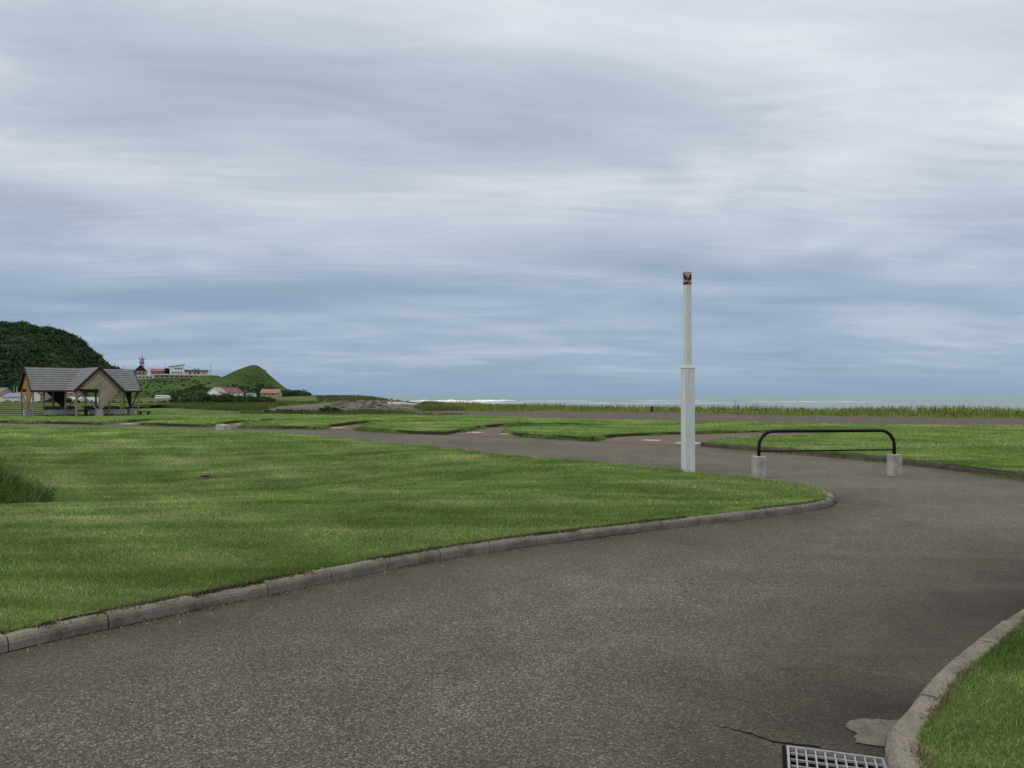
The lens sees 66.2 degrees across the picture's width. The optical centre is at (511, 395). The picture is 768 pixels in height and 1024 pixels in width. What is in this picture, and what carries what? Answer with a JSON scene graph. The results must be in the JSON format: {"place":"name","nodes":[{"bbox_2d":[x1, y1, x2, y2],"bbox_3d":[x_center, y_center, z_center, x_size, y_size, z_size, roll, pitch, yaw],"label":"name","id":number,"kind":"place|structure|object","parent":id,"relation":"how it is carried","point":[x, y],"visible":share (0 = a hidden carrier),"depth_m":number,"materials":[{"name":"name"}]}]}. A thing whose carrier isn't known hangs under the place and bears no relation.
{"place":"outdoors","nodes":[
{"label":"outdoors","id":0,"kind":"place"},
{"bbox_2d":[0,412,42,413],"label":"terrace","id":1,"kind":"structure","parent":0,"point":[19,412],"depth_m":62.50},
{"bbox_2d":[0,410,42,411],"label":"terrace","id":2,"kind":"structure","parent":0,"point":[18,411],"depth_m":66.12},
{"bbox_2d":[0,414,43,414],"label":"terrace","id":3,"kind":"structure","parent":0,"point":[19,414],"depth_m":59.37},
{"bbox_2d":[0,408,83,410],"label":"terrace","id":4,"kind":"structure","parent":0,"point":[31,409],"depth_m":71.53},
{"bbox_2d":[2,330,92,374],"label":"hill","id":5,"kind":"structure","parent":0,"point":[63,361],"depth_m":466.80,"materials":[{"name":"green plant"}]},
{"bbox_2d":[0,326,105,382],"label":"hillside scrub","id":6,"kind":"object","parent":5,"relation":"on","point":[44,345],"visible":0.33,"depth_m":469.98,"materials":[{"name":"green plant"}]},
{"bbox_2d":[0,320,121,395],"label":"woodland","id":7,"kind":"object","parent":5,"relation":"on","point":[12,348],"visible":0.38,"depth_m":467.61,"materials":[{"name":"green plant"}]},
{"bbox_2d":[0,405,122,405],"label":"terrace","id":8,"kind":"structure","parent":0,"point":[57,405],"depth_m":86.28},
{"bbox_2d":[0,406,122,407],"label":"terrace","id":9,"kind":"structure","parent":0,"point":[31,407],"depth_m":77.54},
{"bbox_2d":[0,403,169,404],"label":"terrace","id":10,"kind":"structure","parent":0,"point":[79,403],"depth_m":100.90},
{"bbox_2d":[109,422,141,425],"bbox_3d":[-20.914,1.594,45.063,3.979,0.001,8.806,0,0,-8],"label":"paved pitch","id":11,"kind":"object","parent":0,"point":[135,423],"visible":0.14,"depth_m":42.80,"materials":[{"name":"grey concrete"}]},
{"bbox_2d":[87,375,220,398],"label":"hill","id":12,"kind":"structure","parent":0,"point":[175,386],"depth_m":469.48,"materials":[{"name":"green plant"}]},
{"bbox_2d":[134,365,147,376],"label":"lodge","id":13,"kind":"structure","parent":12,"relation":"on","point":[140,370],"depth_m":508.12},
{"bbox_2d":[139,358,144,365],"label":"radio tower","id":14,"kind":"structure","parent":12,"relation":"on","point":[142,361],"depth_m":529.19,"materials":[{"name":"white metal"}]},
{"bbox_2d":[87,378,199,397],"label":"hillside scrub","id":15,"kind":"object","parent":12,"relation":"on","point":[160,386],"visible":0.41,"depth_m":471.35,"materials":[{"name":"green plant"}]},
{"bbox_2d":[136,375,151,378],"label":"terrace wall","id":16,"kind":"structure","parent":12,"relation":"on","point":[141,377],"depth_m":504.09,"materials":[{"name":"beige concrete"}]},
{"bbox_2d":[150,369,164,374],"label":"hotel wing","id":17,"kind":"structure","parent":12,"relation":"on","point":[156,371],"depth_m":513.99,"materials":[{"name":"red"}]},
{"bbox_2d":[164,368,169,373],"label":"tree","id":18,"kind":"object","parent":12,"relation":"on","point":[166,370],"visible":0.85,"depth_m":511.76,"materials":[{"name":"green plant"}]},
{"bbox_2d":[152,374,199,378],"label":"terrace wall","id":19,"kind":"structure","parent":12,"relation":"on","point":[172,375],"depth_m":503.80,"materials":[{"name":"grey concrete"}]},
{"bbox_2d":[168,364,184,373],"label":"hotel","id":20,"kind":"structure","parent":12,"relation":"on","point":[176,369],"depth_m":508.03,"materials":[{"name":"white paint"}]},
{"bbox_2d":[184,369,208,375],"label":"hotel annex","id":21,"kind":"object","parent":12,"relation":"on","point":[200,372],"visible":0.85,"depth_m":514.42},
{"bbox_2d":[215,424,230,429],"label":"concrete block","id":22,"kind":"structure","parent":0,"point":[222,427],"depth_m":35.86,"materials":[{"name":"grey concrete"}]},
{"bbox_2d":[211,423,252,428],"bbox_3d":[-14.003,1.594,43.279,4.406,0.001,11.558,0,0,0],"label":"paved pitch","id":23,"kind":"object","parent":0,"point":[232,425],"visible":0.08,"depth_m":41.39,"materials":[{"name":"grey concrete"}]},
{"bbox_2d":[0,394,467,415],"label":"rough grass","id":24,"kind":"structure","parent":0,"point":[423,406],"depth_m":91.39,"materials":[{"name":"green plant"}]},
{"bbox_2d":[174,365,311,396],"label":"hill","id":25,"kind":"structure","parent":0,"point":[253,375],"depth_m":406.17,"materials":[{"name":"green plant"}]},
{"bbox_2d":[151,382,303,397],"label":"hillside scrub","id":26,"kind":"object","parent":25,"relation":"on","point":[193,389],"visible":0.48,"depth_m":382.05,"materials":[{"name":"green plant"}]},
{"bbox_2d":[314,424,370,431],"bbox_3d":[-6.986,1.594,40.942,4.736,0.001,12.085,0,0,14],"label":"paved pitch","id":27,"kind":"object","parent":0,"point":[349,427],"visible":0.16,"depth_m":37.65,"materials":[{"name":"grey concrete"}]},
{"bbox_2d":[448,426,518,436],"bbox_3d":[0.398,1.594,35.951,5.963,0.001,10.960,0,0,28],"label":"paved pitch","id":28,"kind":"object","parent":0,"point":[494,431],"visible":0.18,"depth_m":32.73,"materials":[{"name":"grey concrete"}]},
{"bbox_2d":[0,414,1023,767],"bbox_3d":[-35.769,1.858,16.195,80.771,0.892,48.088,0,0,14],"label":"lawn","id":29,"kind":"structure","parent":0,"point":[266,451],"depth_m":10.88,"materials":[{"name":"green plant"}]},
{"bbox_2d":[0,429,74,503],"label":"weed clump","id":30,"kind":"object","parent":29,"relation":"on","point":[13,490],"visible":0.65,"depth_m":16.08,"materials":[{"name":"green plant"}]},
{"bbox_2d":[196,475,218,479],"bbox_3d":[-7.660,2.124,19.791,0.600,0.170,0.600,0,2,0],"label":"drain inlet","id":31,"kind":"object","parent":29,"relation":"in","point":[203,477],"visible":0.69,"depth_m":19.64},
{"bbox_2d":[4,493,829,629],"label":"leaf litter","id":32,"kind":"object","parent":29,"relation":"on","point":[322,567],"visible":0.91,"depth_m":6.76,"materials":[{"name":"brown plant"}]},
{"bbox_2d":[0,423,1023,767],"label":"road","id":33,"kind":"structure","parent":0,"point":[876,591],"depth_m":4.96,"materials":[{"name":"grey asphalt"}]},
{"bbox_2d":[26,559,465,651],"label":"leaf litter","id":34,"kind":"object","parent":33,"relation":"on","point":[50,644],"visible":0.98,"depth_m":5.53,"materials":[{"name":"brown plant"}]},
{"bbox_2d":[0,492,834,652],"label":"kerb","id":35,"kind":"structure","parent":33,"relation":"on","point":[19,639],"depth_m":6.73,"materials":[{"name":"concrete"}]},
{"bbox_2d":[0,501,835,653],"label":"joint","id":36,"kind":"object","parent":33,"relation":"on","point":[217,605],"visible":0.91,"depth_m":5.60,"materials":[{"name":"grey concrete"}]},
{"bbox_2d":[12,504,856,664],"bbox_3d":[0.280,1.595,7.604,13.956,0.007,1.758,0,0,-45],"label":"grit","id":37,"kind":"object","parent":33,"relation":"on","point":[442,566],"visible":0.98,"depth_m":6.79,"materials":[{"name":"grey asphalt"}]},
{"bbox_2d":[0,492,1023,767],"bbox_3d":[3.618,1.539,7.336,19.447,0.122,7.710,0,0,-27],"label":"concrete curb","id":38,"kind":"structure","parent":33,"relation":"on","point":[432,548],"depth_m":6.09,"materials":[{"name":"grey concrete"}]},
{"bbox_2d":[681,271,694,471],"bbox_3d":[3.595,-0.473,16.049,0.241,4.094,0.234,0,0,-9],"label":"steel post","id":39,"kind":"object","parent":33,"relation":"on","point":[688,414],"visible":0.96,"depth_m":15.96,"materials":[{"name":"metal"}]},
{"bbox_2d":[715,725,820,767],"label":"crack","id":40,"kind":"object","parent":33,"relation":"on","point":[784,757],"visible":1,"depth_m":3.58,"materials":[{"name":"black asphalt"}]},
{"bbox_2d":[752,429,901,478],"bbox_3d":[6.200,1.135,15.425,3.096,0.934,0.221,0,0,-9],"label":"arch barrier","id":41,"kind":"object","parent":33,"relation":"on","point":[894,463],"visible":0.99,"depth_m":15.40,"materials":[{"name":"black metal"}]},
{"bbox_2d":[787,745,886,767],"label":"drain grate","id":42,"kind":"object","parent":33,"relation":"in","point":[800,757],"visible":0.97,"depth_m":3.48,"materials":[{"name":"metal"}]},
{"bbox_2d":[701,442,1023,479],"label":"kerb","id":43,"kind":"structure","parent":33,"relation":"on","point":[936,465],"depth_m":18.63,"materials":[{"name":"grey concrete"}]},
{"bbox_2d":[846,718,899,745],"bbox_3d":[1.730,1.595,3.760,0.235,0.001,0.416,0,0,33],"label":"cement patch","id":44,"kind":"object","parent":33,"relation":"on","point":[871,731],"visible":0.7,"depth_m":3.75,"materials":[{"name":"concrete"}]},
{"bbox_2d":[885,609,1023,767],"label":"kerb","id":45,"kind":"structure","parent":33,"relation":"on","point":[902,731],"depth_m":3.89,"materials":[{"name":"concrete"}]},
{"bbox_2d":[0,406,1023,472],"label":"lawn","id":46,"kind":"structure","parent":0,"point":[170,411],"depth_m":37.09,"materials":[{"name":"green plant"}]},
{"bbox_2d":[17,367,141,415],"bbox_3d":[-31.800,-0.138,57.960,8.080,3.716,7.500,0,0,45],"label":"picnic shelter","id":47,"kind":"object","parent":46,"relation":"on","point":[58,384],"visible":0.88,"depth_m":55.88,"materials":[{"name":"grey wood"}]},
{"bbox_2d":[41,406,74,415],"bbox_3d":[-32.924,1.189,56.962,0.700,0.778,2.000,0,0,45],"label":"table","id":48,"kind":"object","parent":47,"relation":"on","point":[58,407],"visible":0.61,"depth_m":56.71,"materials":[{"name":"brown wood"}]},
{"bbox_2d":[42,410,77,415],"bbox_3d":[-32.282,1.309,56.118,0.500,0.538,2.200,0,0,45],"label":"bench","id":49,"kind":"object","parent":47,"relation":"on","point":[55,412],"visible":0.76,"depth_m":55.81,"materials":[{"name":"grey concrete"}]},
{"bbox_2d":[81,406,116,414],"bbox_3d":[-30.994,1.189,58.920,0.700,0.778,2.300,0,0,45],"label":"table","id":50,"kind":"object","parent":47,"relation":"on","point":[92,407],"visible":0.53,"depth_m":58.33,"materials":[{"name":"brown wood"}]},
{"bbox_2d":[87,409,125,415],"bbox_3d":[-30.105,1.309,58.325,0.500,0.538,2.600,0,0,45],"label":"bench","id":51,"kind":"object","parent":47,"relation":"on","point":[105,411],"visible":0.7,"depth_m":58.28,"materials":[{"name":"grey concrete"}]},
{"bbox_2d":[137,411,151,414],"bbox_3d":[-27.900,1.413,59.600,0.950,0.415,0.360,0,0,-10],"label":"park bench","id":52,"kind":"object","parent":46,"relation":"on","point":[140,412],"visible":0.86,"depth_m":59.47,"materials":[{"name":"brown wood"}]},
{"bbox_2d":[0,0,1023,394],"label":"sky","id":53,"kind":"structure","parent":0,"point":[326,197],"materials":[{"name":"grey"}]},
{"bbox_2d":[110,396,1023,424],"bbox_3d":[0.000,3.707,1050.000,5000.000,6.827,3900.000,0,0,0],"label":"ground","id":54,"kind":"structure","parent":0,"point":[927,419],"depth_m":60.33,"materials":[{"name":"green plant"}]},
{"bbox_2d":[0,392,8,401],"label":"house","id":55,"kind":"structure","parent":54,"relation":"on","point":[2,394],"depth_m":259.85,"materials":[{"name":"beige paint"}]},
{"bbox_2d":[0,388,14,392],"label":"house","id":56,"kind":"structure","parent":54,"relation":"on","point":[6,390],"depth_m":281.61,"materials":[{"name":"white"}]},
{"bbox_2d":[2,393,25,401],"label":"house","id":57,"kind":"structure","parent":54,"relation":"on","point":[13,397],"depth_m":255.02,"materials":[{"name":"beige paint"}]},
{"bbox_2d":[15,391,41,402],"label":"house","id":58,"kind":"structure","parent":54,"relation":"on","point":[37,396],"depth_m":277.20,"materials":[{"name":"white paint"}]},
{"bbox_2d":[39,392,50,400],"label":"house","id":59,"kind":"structure","parent":54,"relation":"on","point":[47,396],"depth_m":282.07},
{"bbox_2d":[45,397,80,402],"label":"bush","id":60,"kind":"object","parent":54,"relation":"on","point":[49,400],"visible":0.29,"depth_m":127.63,"materials":[{"name":"green plant"}]},
{"bbox_2d":[67,397,81,402],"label":"greenhouse","id":61,"kind":"object","parent":54,"relation":"on","point":[73,398],"visible":0.23,"depth_m":239.22,"materials":[{"name":"plastic"}]},
{"bbox_2d":[67,391,83,396],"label":"house","id":62,"kind":"structure","parent":54,"relation":"on","point":[70,394],"depth_m":284.98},
{"bbox_2d":[80,397,98,402],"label":"greenhouse","id":63,"kind":"object","parent":54,"relation":"on","point":[82,399],"visible":0.4,"depth_m":244.35,"materials":[{"name":"plastic"}]},
{"bbox_2d":[5,399,212,404],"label":"thicket","id":64,"kind":"object","parent":54,"relation":"on","point":[158,401],"visible":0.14,"depth_m":133.04,"materials":[{"name":"green plant"}]},
{"bbox_2d":[155,395,170,398],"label":"shed","id":65,"kind":"structure","parent":54,"relation":"on","point":[162,396],"depth_m":248.75,"materials":[{"name":"plastic"}]},
{"bbox_2d":[169,391,275,403],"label":"thicket","id":66,"kind":"object","parent":54,"relation":"on","point":[223,397],"visible":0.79,"depth_m":147.17,"materials":[{"name":"green plant"}]},
{"bbox_2d":[206,387,243,395],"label":"barn","id":67,"kind":"structure","parent":54,"relation":"on","point":[234,391],"depth_m":297.72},
{"bbox_2d":[193,388,310,396],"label":"thicket","id":68,"kind":"object","parent":54,"relation":"on","point":[285,393],"visible":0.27,"depth_m":371.06,"materials":[{"name":"green plant"}]},
{"bbox_2d":[260,389,282,396],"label":"cottage","id":69,"kind":"structure","parent":54,"relation":"on","point":[272,392],"depth_m":329.53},
{"bbox_2d":[264,408,290,413],"bbox_3d":[-19.343,1.395,64.869,2.500,0.727,1.403,0,0,0],"label":"bush","id":70,"kind":"object","parent":54,"relation":"on","point":[276,410],"visible":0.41,"depth_m":64.80,"materials":[{"name":"green plant"}]},
{"bbox_2d":[285,409,309,413],"bbox_3d":[-17.355,1.407,63.713,2.108,0.758,1.495,0,0,0],"label":"bush","id":71,"kind":"object","parent":54,"relation":"on","point":[296,411],"visible":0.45,"depth_m":63.34,"materials":[{"name":"green plant"}]},
{"bbox_2d":[317,405,342,414],"bbox_3d":[-14.736,1.274,63.475,2.212,0.966,1.861,0,0,0],"label":"bush","id":72,"kind":"object","parent":54,"relation":"on","point":[329,408],"visible":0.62,"depth_m":63.31,"materials":[{"name":"green plant"}]},
{"bbox_2d":[376,403,390,405],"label":"boulder","id":73,"kind":"object","parent":54,"relation":"on","point":[380,404],"visible":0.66,"depth_m":110.22,"materials":[{"name":"grey stone"}]},
{"bbox_2d":[387,399,415,404],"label":"driftwood log","id":74,"kind":"object","parent":54,"relation":"on","point":[392,403],"visible":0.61,"depth_m":113.16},
{"bbox_2d":[349,395,1023,411],"bbox_3d":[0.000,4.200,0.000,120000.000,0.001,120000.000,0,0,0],"label":"sea","id":75,"kind":"structure","parent":0,"point":[839,401],"depth_m":629.80,"materials":[{"name":"blue liquid"}]},
{"bbox_2d":[420,400,708,401],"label":"surf","id":76,"kind":"structure","parent":75,"relation":"on","point":[515,400],"depth_m":604.45,"materials":[{"name":"liquid"}]},
{"bbox_2d":[595,433,814,446],"bbox_3d":[8.495,1.594,30.342,12.664,0.001,6.367,0,0,-45],"label":"paved pitch","id":77,"kind":"object","parent":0,"point":[669,439],"visible":0.31,"depth_m":28.94,"materials":[{"name":"grey asphalt"}]},
{"bbox_2d":[427,400,1023,418],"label":"bank grass","id":78,"kind":"structure","parent":0,"point":[932,410],"depth_m":68.33,"materials":[{"name":"green plant"}]},
{"bbox_2d":[917,627,1023,767],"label":"lawn","id":79,"kind":"structure","parent":0,"point":[982,756],"depth_m":3.62,"materials":[{"name":"green plant"}]}
]}

